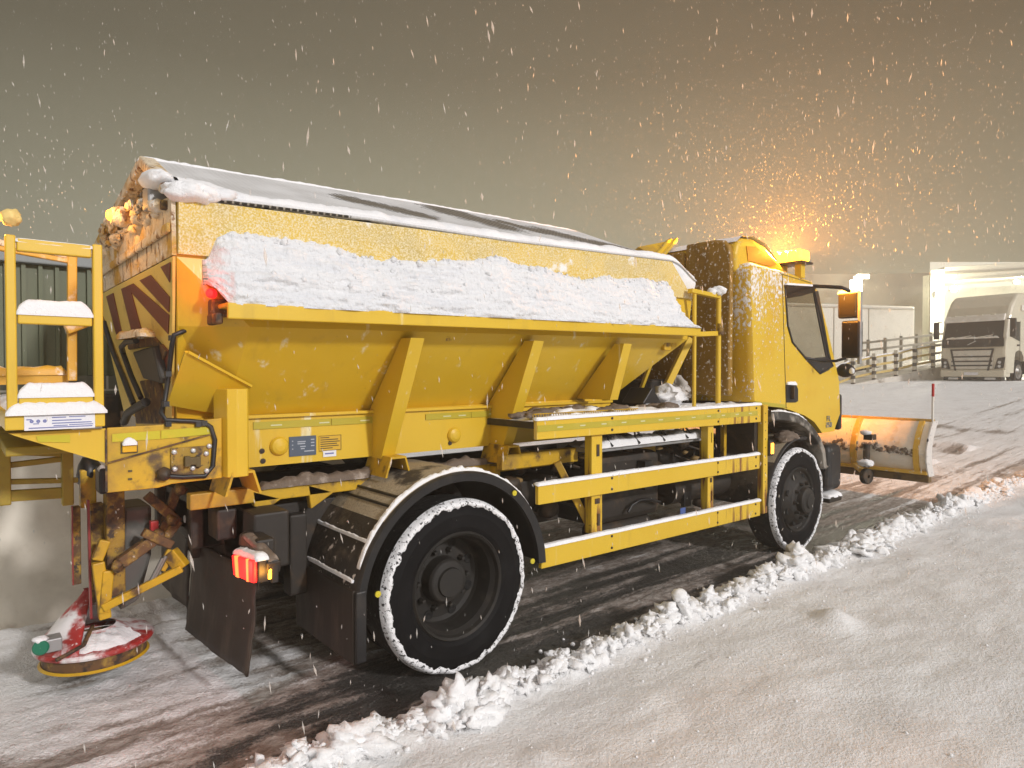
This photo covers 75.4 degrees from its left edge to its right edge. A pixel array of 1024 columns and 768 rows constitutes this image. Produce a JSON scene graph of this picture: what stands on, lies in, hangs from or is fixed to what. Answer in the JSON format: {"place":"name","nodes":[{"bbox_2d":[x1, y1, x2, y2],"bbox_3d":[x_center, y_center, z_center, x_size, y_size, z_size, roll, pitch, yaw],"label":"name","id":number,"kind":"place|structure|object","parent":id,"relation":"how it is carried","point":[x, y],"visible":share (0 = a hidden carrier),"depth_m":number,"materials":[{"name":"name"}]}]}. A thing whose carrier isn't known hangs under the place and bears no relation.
{"place":"outdoors","nodes":[
{"label":"outdoors","id":0,"kind":"place"},
{"bbox_2d":[0,377,1023,767],"bbox_3d":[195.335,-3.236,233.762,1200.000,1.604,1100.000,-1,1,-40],"label":"ground","id":1,"kind":"structure","parent":0,"point":[924,665],"depth_m":3.68,"materials":[{"name":"white snow"}]},
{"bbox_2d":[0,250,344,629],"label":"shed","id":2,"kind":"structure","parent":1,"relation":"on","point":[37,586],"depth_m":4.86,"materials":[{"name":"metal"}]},
{"bbox_2d":[0,156,937,676],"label":"gritting lorry","id":3,"kind":"object","parent":1,"relation":"on","point":[274,344],"visible":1,"depth_m":3.74,"materials":[{"name":"metal"}]},
{"bbox_2d":[784,283,833,373],"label":"side window","id":4,"kind":"structure","parent":3,"relation":"in","point":[792,290],"depth_m":6.47,"materials":[{"name":"black glass"}]},
{"bbox_2d":[242,469,1023,767],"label":"snow berm","id":5,"kind":"structure","parent":1,"relation":"on","point":[479,702],"depth_m":3.66,"materials":[{"name":"white snow"}]},
{"bbox_2d":[787,303,914,371],"bbox_3d":[17.200,-2.311,37.232,11.000,4.148,2.555,0,1,-15],"label":"box trailer","id":6,"kind":"object","parent":1,"relation":"on","point":[887,322],"visible":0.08,"depth_m":36.49,"materials":[{"name":"beige metal"}]},
{"bbox_2d":[850,274,868,290],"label":"light column","id":7,"kind":"structure","parent":1,"relation":"on","point":[853,282],"depth_m":42.90,"materials":[{"name":"beige"}]},
{"bbox_2d":[838,360,942,383],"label":"ramp","id":8,"kind":"structure","parent":1,"relation":"on","point":[925,372],"depth_m":30.62,"materials":[{"name":"white snow"}]},
{"bbox_2d":[836,342,941,383],"bbox_3d":[17.664,-0.820,30.317,7.328,2.515,0.638,0,1,-18],"label":"ramp railing","id":9,"kind":"object","parent":8,"relation":"on","point":[896,353],"visible":0.82,"depth_m":29.97,"materials":[{"name":"painted metal"},{"name":"snow"}]},
{"bbox_2d":[844,332,942,371],"bbox_3d":[19.793,-1.650,33.779,6.635,2.277,0.402,0,1,-16],"label":"yard fence","id":10,"kind":"object","parent":8,"relation":"on","point":[900,346],"visible":0.65,"depth_m":33.53,"materials":[{"name":"beige"}]},
{"bbox_2d":[790,262,1023,376],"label":"depot building","id":11,"kind":"structure","parent":1,"relation":"on","point":[916,291],"depth_m":45.07,"materials":[{"name":"beige"}]},
{"bbox_2d":[933,293,1023,380],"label":"parked lorry","id":12,"kind":"object","parent":1,"relation":"on","point":[983,338],"visible":0.94,"depth_m":28.28,"materials":[{"name":"white paint"}]},
{"bbox_2d":[1012,322,1019,340],"bbox_3d":[21.161,-2.221,27.842,0.900,0.820,0.012,-1,1,-33],"label":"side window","id":13,"kind":"structure","parent":12,"relation":"in","point":[1017,337],"depth_m":28.00,"materials":[{"name":"grey glass"}]},
{"bbox_2d":[0,0,1023,302],"label":"sky","id":14,"kind":"structure","parent":0,"point":[860,136],"materials":[{"name":"grey"}]}
]}

